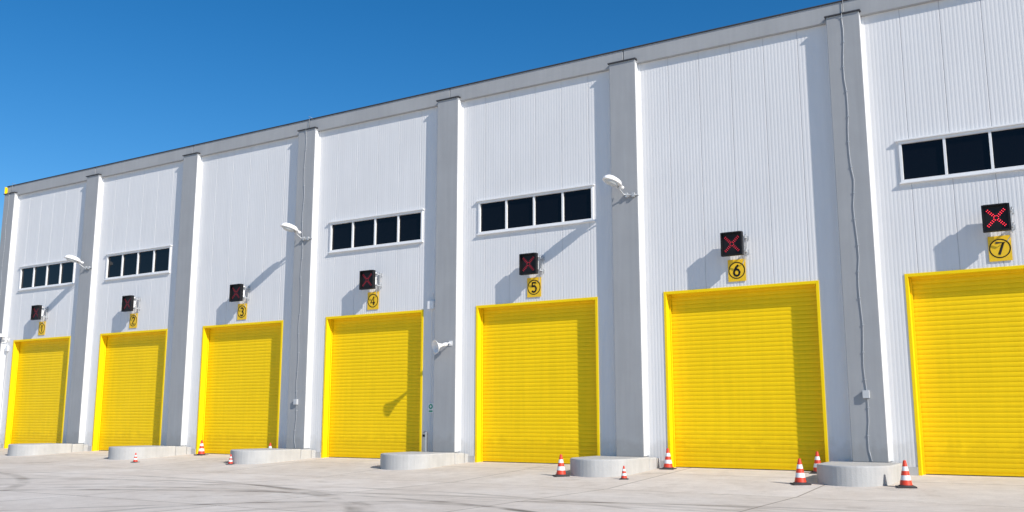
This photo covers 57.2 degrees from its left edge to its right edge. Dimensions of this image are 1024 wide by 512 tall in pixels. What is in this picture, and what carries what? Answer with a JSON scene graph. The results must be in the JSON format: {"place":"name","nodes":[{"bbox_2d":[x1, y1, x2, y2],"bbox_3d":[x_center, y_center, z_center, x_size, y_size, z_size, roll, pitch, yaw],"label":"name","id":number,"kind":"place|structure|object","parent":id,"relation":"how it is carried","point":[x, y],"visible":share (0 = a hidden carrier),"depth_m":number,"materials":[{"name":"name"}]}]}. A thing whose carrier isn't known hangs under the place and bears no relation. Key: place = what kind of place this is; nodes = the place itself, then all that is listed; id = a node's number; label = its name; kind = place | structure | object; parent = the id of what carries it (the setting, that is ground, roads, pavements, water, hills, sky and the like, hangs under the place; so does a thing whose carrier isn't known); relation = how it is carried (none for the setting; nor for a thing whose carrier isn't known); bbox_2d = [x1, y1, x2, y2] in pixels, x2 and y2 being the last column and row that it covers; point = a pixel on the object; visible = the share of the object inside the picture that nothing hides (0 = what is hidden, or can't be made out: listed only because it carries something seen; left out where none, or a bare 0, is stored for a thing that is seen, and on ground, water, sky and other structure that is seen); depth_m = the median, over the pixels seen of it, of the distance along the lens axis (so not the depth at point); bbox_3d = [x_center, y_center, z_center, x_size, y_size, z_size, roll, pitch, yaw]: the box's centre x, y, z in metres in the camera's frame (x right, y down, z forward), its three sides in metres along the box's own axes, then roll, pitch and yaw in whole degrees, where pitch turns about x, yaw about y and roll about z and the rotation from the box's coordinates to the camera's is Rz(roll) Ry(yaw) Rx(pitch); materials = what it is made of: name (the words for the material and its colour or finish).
{"place":"outdoors","nodes":[
{"label":"outdoors","id":0,"kind":"place"},
{"bbox_2d":[0,0,839,239],"label":"sky","id":1,"kind":"structure","parent":0,"point":[84,84],"materials":[{"name":"blue"}]},
{"bbox_2d":[0,448,1023,511],"bbox_3d":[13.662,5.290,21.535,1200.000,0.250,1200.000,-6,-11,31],"label":"ground","id":2,"kind":"structure","parent":0,"point":[90,481],"depth_m":21.89,"materials":[{"name":"concrete"}]},
{"bbox_2d":[0,193,16,350],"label":"pillar","id":3,"kind":"structure","parent":2,"relation":"on","point":[6,241],"depth_m":46.96,"materials":[{"name":"white metal"}]},
{"bbox_2d":[0,183,12,294],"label":"lightning down conductor","id":4,"kind":"object","parent":3,"relation":"attached to","point":[4,245],"visible":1,"depth_m":47.03,"materials":[{"name":"metal"}]},
{"bbox_2d":[0,195,19,410],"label":"pillar side flashing","id":5,"kind":"object","parent":3,"relation":"attached to","point":[9,277],"visible":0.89,"depth_m":46.52,"materials":[{"name":"white metal"}]},
{"bbox_2d":[7,168,95,194],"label":"roof beam","id":6,"kind":"structure","parent":3,"relation":"on","point":[52,182],"depth_m":45.82,"materials":[{"name":"grey paint"}]},
{"bbox_2d":[7,0,846,186],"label":"roof coping","id":7,"kind":"object","parent":6,"relation":"on","point":[466,84],"visible":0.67,"depth_m":32.77,"materials":[{"name":"grey metal"}]},
{"bbox_2d":[4,336,70,447],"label":"door frame","id":8,"kind":"object","parent":2,"relation":"on","point":[11,393],"visible":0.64,"depth_m":45.24,"materials":[{"name":"yellow paint"}]},
{"bbox_2d":[10,339,68,443],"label":"roller door curtain","id":9,"kind":"object","parent":8,"relation":"attached to","point":[39,394],"visible":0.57,"depth_m":44.57,"materials":[{"name":"yellow paint"}]},
{"bbox_2d":[7,443,87,455],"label":"concrete island","id":10,"kind":"structure","parent":2,"relation":"on","point":[29,449],"depth_m":39.84,"materials":[{"name":"white concrete"}]},
{"bbox_2d":[66,175,100,443],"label":"pillar","id":11,"kind":"structure","parent":2,"relation":"on","point":[78,365],"depth_m":42.85,"materials":[{"name":"grey paint"}]},
{"bbox_2d":[64,255,91,268],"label":"wall lamp","id":12,"kind":"object","parent":11,"relation":"attached to","point":[72,258],"visible":1,"depth_m":42.76,"materials":[{"name":"metal"}]},
{"bbox_2d":[79,177,103,442],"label":"pillar side flashing","id":13,"kind":"object","parent":11,"relation":"attached to","point":[91,313],"visible":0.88,"depth_m":42.75,"materials":[{"name":"white metal"}]},
{"bbox_2d":[91,329,167,450],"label":"door frame","id":14,"kind":"object","parent":2,"relation":"on","point":[98,392],"visible":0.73,"depth_m":41.71,"materials":[{"name":"yellow paint"}]},
{"bbox_2d":[97,332,165,450],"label":"roller door curtain","id":15,"kind":"object","parent":14,"relation":"attached to","point":[131,393],"visible":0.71,"depth_m":41.03,"materials":[{"name":"yellow paint"}]},
{"bbox_2d":[133,453,137,462],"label":"traffic cone","id":16,"kind":"object","parent":2,"relation":"on","point":[135,460],"visible":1,"depth_m":34.35,"materials":[{"name":"plastic"}]},
{"bbox_2d":[108,445,190,459],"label":"concrete island","id":17,"kind":"structure","parent":2,"relation":"on","point":[129,452],"depth_m":36.31,"materials":[{"name":"white concrete"}]},
{"bbox_2d":[166,153,199,445],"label":"pillar","id":18,"kind":"structure","parent":2,"relation":"on","point":[179,340],"depth_m":39.34,"materials":[{"name":"grey paint"}]},
{"bbox_2d":[96,146,193,177],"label":"roof beam","id":19,"kind":"structure","parent":18,"relation":"on","point":[155,160],"depth_m":42.24,"materials":[{"name":"grey metal"}]},
{"bbox_2d":[181,156,202,444],"bbox_3d":[-13.764,1.752,39.508,1.040,12.170,0.248,-6,-11,31],"label":"pillar side flashing","id":20,"kind":"object","parent":18,"relation":"attached to","point":[191,304],"visible":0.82,"depth_m":39.24,"materials":[{"name":"white metal"}]},
{"bbox_2d":[195,440,208,454],"bbox_3d":[-12.328,7.609,37.293,0.401,0.587,0.401,-4,-10,20],"label":"traffic cone","id":21,"kind":"object","parent":2,"relation":"on","point":[201,450],"visible":1,"depth_m":37.21,"materials":[{"name":"plastic"}]},
{"bbox_2d":[227,454,232,464],"bbox_3d":[-9.729,7.029,32.472,0.235,0.344,0.235,-3,-10,14],"label":"traffic cone","id":22,"kind":"object","parent":2,"relation":"on","point":[230,462],"visible":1,"depth_m":32.42,"materials":[{"name":"plastic"}]},
{"bbox_2d":[196,320,282,453],"bbox_3d":[-10.739,5.272,37.313,4.580,5.186,0.352,-6,-11,31],"label":"door frame","id":23,"kind":"object","parent":2,"relation":"on","point":[202,384],"visible":0.58,"depth_m":38.17,"materials":[{"name":"yellow paint"}]},
{"bbox_2d":[202,323,280,453],"bbox_3d":[-10.689,5.295,37.392,4.450,5.167,0.100,-6,-11,31],"label":"roller door curtain","id":24,"kind":"object","parent":23,"relation":"attached to","point":[241,389],"visible":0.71,"depth_m":37.48,"materials":[{"name":"yellow paint"}]},
{"bbox_2d":[230,448,315,463],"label":"concrete island","id":25,"kind":"structure","parent":2,"relation":"on","point":[257,456],"depth_m":32.72,"materials":[{"name":"white concrete"}]},
{"bbox_2d":[286,128,316,448],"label":"pillar","id":26,"kind":"structure","parent":2,"relation":"on","point":[305,177],"depth_m":35.82,"materials":[{"name":"white metal"}]},
{"bbox_2d":[193,120,309,156],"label":"roof beam","id":27,"kind":"structure","parent":26,"relation":"on","point":[252,139],"depth_m":38.71,"materials":[{"name":"grey metal"}]},
{"bbox_2d":[280,223,311,240],"bbox_3d":[-8.274,-0.934,35.883,1.206,0.611,0.448,5,-11,-28],"label":"wall lamp","id":28,"kind":"object","parent":26,"relation":"attached to","point":[288,227],"visible":1,"depth_m":35.71,"materials":[{"name":"metal"}]},
{"bbox_2d":[293,140,306,447],"bbox_3d":[-7.999,0.816,36.008,0.160,12.828,0.391,-6,-11,31],"label":"lightning down conductor","id":29,"kind":"object","parent":26,"relation":"attached to","point":[295,401],"visible":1,"depth_m":35.47,"materials":[{"name":"metal"}]},
{"bbox_2d":[304,131,320,447],"bbox_3d":[-7.987,1.145,35.992,1.040,12.170,0.248,-6,-11,31],"label":"pillar side flashing","id":30,"kind":"object","parent":26,"relation":"attached to","point":[312,293],"visible":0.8,"depth_m":35.71,"materials":[{"name":"white metal"}]},
{"bbox_2d":[315,452,320,457],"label":"wall upstand","id":31,"kind":"structure","parent":2,"relation":"on","point":[318,455],"depth_m":34.46,"materials":[{"name":"concrete"}]},
{"bbox_2d":[321,310,423,457],"bbox_3d":[-4.962,4.666,33.797,4.580,5.186,0.352,-6,-11,31],"label":"door frame","id":32,"kind":"object","parent":2,"relation":"on","point":[326,387],"visible":0.67,"depth_m":34.61,"materials":[{"name":"yellow paint"}]},
{"bbox_2d":[327,313,420,458],"bbox_3d":[-4.912,4.689,33.876,4.450,5.167,0.100,-6,-11,31],"label":"roller door curtain","id":33,"kind":"object","parent":32,"relation":"attached to","point":[374,393],"visible":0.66,"depth_m":33.93,"materials":[{"name":"yellow paint"}]},
{"bbox_2d":[380,452,467,469],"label":"concrete island","id":34,"kind":"structure","parent":2,"relation":"on","point":[406,460],"depth_m":29.14,"materials":[{"name":"white concrete"}]},
{"bbox_2d":[422,431,427,451],"bbox_3d":[-2.917,6.243,31.595,0.200,0.690,0.200,-6,-11,31],"label":"ash bin","id":35,"kind":"object","parent":34,"relation":"on","point":[425,441],"visible":0.98,"depth_m":31.53,"materials":[{"name":"metal"}]},
{"bbox_2d":[433,97,459,451],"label":"pillar","id":36,"kind":"structure","parent":2,"relation":"on","point":[445,297],"depth_m":32.32,"materials":[{"name":"grey paint"}]},
{"bbox_2d":[310,89,449,131],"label":"roof beam","id":37,"kind":"structure","parent":36,"relation":"on","point":[388,109],"depth_m":35.18,"materials":[{"name":"grey paint"}]},
{"bbox_2d":[432,340,451,352],"bbox_3d":[-2.400,3.069,31.650,0.449,0.452,0.656,-9,-13,42],"label":"horn loudspeaker","id":38,"kind":"object","parent":36,"relation":"attached to","point":[436,346],"visible":1,"depth_m":31.60,"materials":[{"name":"white plastic"}]},
{"bbox_2d":[436,96,460,101],"bbox_3d":[-2.266,-5.588,33.440,0.970,0.035,0.158,-6,-11,31],"label":"pillar cap","id":39,"kind":"object","parent":36,"relation":"on","point":[448,98],"visible":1,"depth_m":33.34,"materials":[{"name":"grey metal"}]},
{"bbox_2d":[455,100,463,451],"bbox_3d":[-2.209,0.539,32.476,1.040,12.170,0.248,-6,-11,31],"label":"pillar side flashing","id":40,"kind":"object","parent":36,"relation":"attached to","point":[459,284],"visible":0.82,"depth_m":32.19,"materials":[{"name":"white metal"}]},
{"bbox_2d":[450,50,622,100],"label":"roof beam","id":41,"kind":"structure","parent":36,"relation":"on","point":[566,71],"depth_m":31.65,"materials":[{"name":"grey paint"}]},
{"bbox_2d":[468,456,474,461],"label":"wall upstand","id":42,"kind":"structure","parent":2,"relation":"on","point":[471,458],"depth_m":30.94,"materials":[{"name":"concrete"}]},
{"bbox_2d":[0,0,1023,466],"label":"ribbed wall panels","id":43,"kind":"object","parent":2,"relation":"on","point":[736,136],"visible":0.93,"depth_m":29.35,"materials":[{"name":"white metal"}]},
{"bbox_2d":[0,333,8,426],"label":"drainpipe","id":44,"kind":"object","parent":43,"relation":"attached to","point":[7,346],"visible":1,"depth_m":45.77,"materials":[{"name":"plastic"}]},
{"bbox_2d":[30,305,48,322],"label":"lane signal","id":45,"kind":"object","parent":43,"relation":"attached to","point":[37,312],"visible":1,"depth_m":44.54,"materials":[{"name":"black plastic"}]},
{"bbox_2d":[38,321,45,334],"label":"door number sign","id":46,"kind":"object","parent":43,"relation":"attached to","point":[41,330],"visible":1,"depth_m":44.69,"materials":[{"name":"yellow"}]},
{"bbox_2d":[17,260,74,290],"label":"window frame","id":47,"kind":"object","parent":43,"relation":"attached to","point":[47,264],"visible":0.84,"depth_m":45.17,"materials":[{"name":"white metal"}]},
{"bbox_2d":[21,262,73,287],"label":"window glass","id":48,"kind":"object","parent":47,"relation":"in","point":[53,274],"visible":0.95,"depth_m":45.16,"materials":[{"name":"black glass"}]},
{"bbox_2d":[121,295,140,314],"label":"lane signal","id":49,"kind":"object","parent":43,"relation":"attached to","point":[128,302],"visible":1,"depth_m":41.02,"materials":[{"name":"black plastic"}]},
{"bbox_2d":[129,313,137,327],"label":"door number sign","id":50,"kind":"object","parent":43,"relation":"attached to","point":[133,320],"visible":1,"depth_m":41.19,"materials":[{"name":"yellow"}]},
{"bbox_2d":[104,245,171,280],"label":"window frame","id":51,"kind":"object","parent":43,"relation":"attached to","point":[138,251],"visible":1,"depth_m":41.61,"materials":[{"name":"white metal"}]},
{"bbox_2d":[108,248,168,277],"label":"window glass","id":52,"kind":"object","parent":51,"relation":"in","point":[145,262],"visible":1,"depth_m":41.63,"materials":[{"name":"black glass"}]},
{"bbox_2d":[229,284,249,306],"bbox_3d":[-10.914,1.595,37.589,0.705,0.895,0.463,-6,-11,31],"label":"lane signal","id":53,"kind":"object","parent":43,"relation":"attached to","point":[236,292],"visible":1,"depth_m":37.51,"materials":[{"name":"black plastic"}]},
{"bbox_2d":[237,303,246,319],"bbox_3d":[-10.831,2.234,37.687,0.520,0.640,0.040,-6,-11,31],"label":"door number sign","id":54,"kind":"object","parent":43,"relation":"attached to","point":[242,312],"visible":1,"depth_m":37.67,"materials":[{"name":"yellow"}]},
{"bbox_2d":[359,270,381,293],"bbox_3d":[-5.137,0.989,34.072,0.705,0.895,0.463,-6,-11,31],"label":"lane signal","id":55,"kind":"object","parent":43,"relation":"attached to","point":[367,279],"visible":1,"depth_m":34.00,"materials":[{"name":"black plastic"}]},
{"bbox_2d":[367,292,378,309],"bbox_3d":[-5.054,1.628,34.171,0.520,0.640,0.040,-6,-11,31],"label":"door number sign","id":56,"kind":"object","parent":43,"relation":"attached to","point":[373,301],"visible":1,"depth_m":34.16,"materials":[{"name":"yellow"}]},
{"bbox_2d":[328,208,423,253],"bbox_3d":[-5.061,-0.891,34.612,4.520,1.215,0.155,-6,-11,31],"label":"window frame","id":57,"kind":"object","parent":43,"relation":"attached to","point":[375,218],"visible":1,"depth_m":34.56,"materials":[{"name":"white metal"}]},
{"bbox_2d":[332,213,420,249],"bbox_3d":[-5.025,-0.882,34.651,4.260,1.030,0.010,-6,-11,31],"label":"window glass","id":58,"kind":"object","parent":57,"relation":"in","point":[410,228],"visible":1,"depth_m":34.59,"materials":[{"name":"black glass"}]},
{"bbox_2d":[427,301,434,419],"bbox_3d":[-2.804,3.618,32.349,0.260,4.720,0.115,-6,-11,31],"label":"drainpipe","id":59,"kind":"object","parent":43,"relation":"attached to","point":[430,304],"visible":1,"depth_m":32.58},
{"bbox_2d":[428,403,433,412],"bbox_3d":[-2.775,5.196,32.086,0.220,0.340,0.019,-6,-11,31],"label":"assembly notice sign","id":60,"kind":"object","parent":59,"relation":"attached to","point":[430,407],"visible":1,"depth_m":32.09,"materials":[{"name":"green"}]},
{"bbox_2d":[519,253,544,276],"bbox_3d":[0.640,0.383,30.556,0.705,0.895,0.463,-6,-11,31],"label":"lane signal","id":61,"kind":"object","parent":43,"relation":"attached to","point":[528,263],"visible":1,"depth_m":30.48,"materials":[{"name":"black plastic"}]},
{"bbox_2d":[527,277,540,297],"bbox_3d":[0.723,1.022,30.655,0.520,0.640,0.040,-6,-11,31],"label":"door number sign","id":62,"kind":"object","parent":43,"relation":"attached to","point":[533,287],"visible":1,"depth_m":30.64,"materials":[{"name":"yellow"}]},
{"bbox_2d":[476,184,594,235],"bbox_3d":[0.716,-1.497,31.096,4.520,1.215,0.155,-6,-11,31],"label":"window frame","id":63,"kind":"object","parent":43,"relation":"attached to","point":[540,193],"visible":1,"depth_m":31.05,"materials":[{"name":"white metal"}]},
{"bbox_2d":[481,189,590,231],"bbox_3d":[0.751,-1.488,31.134,4.260,1.030,0.011,-6,-11,31],"label":"window glass","id":64,"kind":"object","parent":63,"relation":"in","point":[577,206],"visible":1,"depth_m":31.06,"materials":[{"name":"black glass"}]},
{"bbox_2d":[720,231,749,263],"bbox_3d":[6.417,-0.224,27.040,0.705,0.895,0.463,-6,-11,31],"label":"lane signal","id":65,"kind":"object","parent":43,"relation":"attached to","point":[731,243],"visible":1,"depth_m":26.96,"materials":[{"name":"black plastic"}]},
{"bbox_2d":[728,259,745,281],"bbox_3d":[6.500,0.416,27.139,0.520,0.640,0.040,-6,-11,31],"label":"door number sign","id":66,"kind":"object","parent":43,"relation":"attached to","point":[736,269],"visible":1,"depth_m":27.13,"materials":[{"name":"yellow"}]},
{"bbox_2d":[895,122,1023,184],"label":"window frame","id":67,"kind":"object","parent":43,"relation":"attached to","point":[943,136],"visible":1,"depth_m":24.45,"materials":[{"name":"white metal"}]},
{"bbox_2d":[902,127,1023,179],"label":"window glass","id":68,"kind":"object","parent":67,"relation":"in","point":[968,153],"visible":1,"depth_m":24.43,"materials":[{"name":"black glass"}]},
{"bbox_2d":[981,203,1015,240],"bbox_3d":[12.194,-0.830,23.524,0.705,0.895,0.463,-6,-11,31],"label":"lane signal","id":69,"kind":"object","parent":43,"relation":"attached to","point":[997,217],"visible":1,"depth_m":23.44,"materials":[{"name":"black plastic"}]},
{"bbox_2d":[987,235,1012,261],"bbox_3d":[12.277,-0.190,23.622,0.520,0.640,0.040,-6,-11,31],"label":"door number sign","id":70,"kind":"object","parent":43,"relation":"attached to","point":[999,248],"visible":1,"depth_m":23.61,"materials":[{"name":"yellow plastic"}]},
{"bbox_2d":[475,297,599,461],"bbox_3d":[0.815,4.060,30.281,4.580,5.186,0.352,-6,-11,31],"label":"door frame","id":71,"kind":"object","parent":2,"relation":"on","point":[478,390],"visible":0.69,"depth_m":31.03,"materials":[{"name":"yellow paint"}]},
{"bbox_2d":[481,301,596,463],"bbox_3d":[0.865,4.083,30.360,4.450,5.167,0.100,-6,-11,31],"label":"roller door curtain","id":72,"kind":"object","parent":71,"relation":"attached to","point":[538,386],"visible":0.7,"depth_m":30.37,"materials":[{"name":"yellow paint"}]},
{"bbox_2d":[553,454,569,476],"bbox_3d":[1.350,5.763,25.866,0.401,0.587,0.401,1,-10,-8],"label":"traffic cone","id":73,"kind":"object","parent":2,"relation":"on","point":[561,472],"visible":1,"depth_m":25.76,"materials":[{"name":"plastic"}]},
{"bbox_2d":[570,456,659,476],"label":"concrete island","id":74,"kind":"structure","parent":2,"relation":"on","point":[599,466],"depth_m":25.60,"materials":[{"name":"white concrete"}]},
{"bbox_2d":[620,466,628,479],"bbox_3d":[2.940,5.688,24.668,0.235,0.344,0.235,-2,-10,9],"label":"traffic cone","id":75,"kind":"object","parent":2,"relation":"on","point":[623,476],"visible":1,"depth_m":24.61,"materials":[{"name":"plastic"}]},
{"bbox_2d":[609,59,646,456],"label":"pillar","id":76,"kind":"structure","parent":2,"relation":"on","point":[627,343],"depth_m":28.76,"materials":[{"name":"grey paint"}]},
{"bbox_2d":[602,175,638,197],"bbox_3d":[3.280,-2.146,28.851,1.206,0.611,0.448,5,-11,-28],"label":"wall lamp","id":77,"kind":"object","parent":76,"relation":"attached to","point":[612,180],"visible":1,"depth_m":28.66,"materials":[{"name":"metal"}]},
{"bbox_2d":[607,57,636,64],"bbox_3d":[3.511,-6.195,29.923,0.970,0.035,0.158,-6,-11,31],"label":"pillar cap","id":78,"kind":"object","parent":76,"relation":"on","point":[622,60],"visible":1,"depth_m":29.86,"materials":[{"name":"grey metal"}]},
{"bbox_2d":[609,63,649,455],"bbox_3d":[3.567,-0.067,28.959,1.040,12.170,0.248,-6,-11,31],"label":"pillar side flashing","id":79,"kind":"object","parent":76,"relation":"attached to","point":[642,268],"visible":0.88,"depth_m":28.68,"materials":[{"name":"white metal"}]},
{"bbox_2d":[624,2,841,63],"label":"roof beam","id":80,"kind":"structure","parent":76,"relation":"on","point":[774,26],"depth_m":28.11,"materials":[{"name":"grey paint"}]},
{"bbox_2d":[660,460,663,467],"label":"wall upstand","id":81,"kind":"structure","parent":2,"relation":"on","point":[661,463],"depth_m":27.46,"materials":[{"name":"concrete"}]},
{"bbox_2d":[659,448,676,468],"bbox_3d":[4.509,5.856,27.139,0.401,0.587,0.401,-5,-11,26],"label":"traffic cone","id":82,"kind":"object","parent":2,"relation":"on","point":[668,463],"visible":1,"depth_m":27.04,"materials":[{"name":"plastic"}]},
{"bbox_2d":[663,280,828,466],"bbox_3d":[6.592,3.454,26.765,4.580,5.186,0.352,-6,-11,31],"label":"door frame","id":83,"kind":"object","parent":2,"relation":"on","point":[668,359],"visible":0.67,"depth_m":27.46,"materials":[{"name":"yellow paint"}]},
{"bbox_2d":[669,285,825,470],"bbox_3d":[6.642,3.477,26.844,4.450,5.167,0.100,-6,-11,31],"label":"roller door curtain","id":84,"kind":"object","parent":83,"relation":"attached to","point":[746,380],"visible":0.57,"depth_m":26.81,"materials":[{"name":"yellow paint"}]},
{"bbox_2d":[790,458,811,484],"bbox_3d":[6.930,5.184,22.600,0.415,0.608,0.415,-1,-10,3],"label":"traffic cone","id":85,"kind":"object","parent":2,"relation":"on","point":[800,478],"visible":1,"depth_m":22.50,"materials":[{"name":"plastic"}]},
{"bbox_2d":[810,451,820,473],"bbox_3d":[8.141,5.497,25.020,0.387,0.567,0.387,-4,-10,20],"label":"traffic cone","id":86,"kind":"object","parent":2,"relation":"on","point":[816,461],"visible":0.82,"depth_m":24.97,"materials":[{"name":"plastic"}]},
{"bbox_2d":[826,11,889,462],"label":"pillar","id":87,"kind":"structure","parent":2,"relation":"on","point":[853,125],"depth_m":25.27,"materials":[{"name":"grey paint"}]},
{"bbox_2d":[824,9,860,19],"bbox_3d":[9.288,-6.801,26.407,0.970,0.035,0.158,-6,-11,31],"label":"pillar cap","id":88,"kind":"object","parent":87,"relation":"on","point":[859,10],"visible":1,"depth_m":26.33,"materials":[{"name":"grey metal"}]},
{"bbox_2d":[841,0,871,459],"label":"lightning down conductor","id":89,"kind":"object","parent":87,"relation":"attached to","point":[866,393],"visible":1,"depth_m":25.09,"materials":[{"name":"metal"}]},
{"bbox_2d":[825,15,892,460],"bbox_3d":[9.345,-0.673,25.443,1.040,12.170,0.248,-6,-11,31],"label":"pillar side flashing","id":90,"kind":"object","parent":87,"relation":"attached to","point":[878,270],"visible":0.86,"depth_m":25.27,"materials":[{"name":"white metal"}]},
{"bbox_2d":[843,0,939,16],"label":"roof beam","id":91,"kind":"structure","parent":87,"relation":"on","point":[868,7],"depth_m":26.01,"materials":[{"name":"grey metal"}]},
{"bbox_2d":[816,461,901,486],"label":"concrete island","id":92,"kind":"structure","parent":2,"relation":"on","point":[854,474],"depth_m":22.00,"materials":[{"name":"white concrete"}]},
{"bbox_2d":[895,460,916,487],"bbox_3d":[9.013,4.991,21.519,0.415,0.608,0.415,-3,-10,14],"label":"traffic cone","id":93,"kind":"object","parent":2,"relation":"on","point":[905,480],"visible":1,"depth_m":21.43,"materials":[{"name":"plastic"}]},
{"bbox_2d":[908,467,918,475],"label":"wall upstand","id":94,"kind":"structure","parent":2,"relation":"on","point":[913,470],"depth_m":23.91,"materials":[{"name":"concrete"}]},
{"bbox_2d":[904,265,1023,475],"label":"door frame","id":95,"kind":"object","parent":2,"relation":"on","point":[912,348],"visible":0.94,"depth_m":24.20,"materials":[{"name":"yellow paint"}]},
{"bbox_2d":[909,270,1023,476],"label":"roller door curtain","id":96,"kind":"object","parent":95,"relation":"attached to","point":[968,331],"visible":1,"depth_m":23.82,"materials":[{"name":"yellow paint"}]}
]}

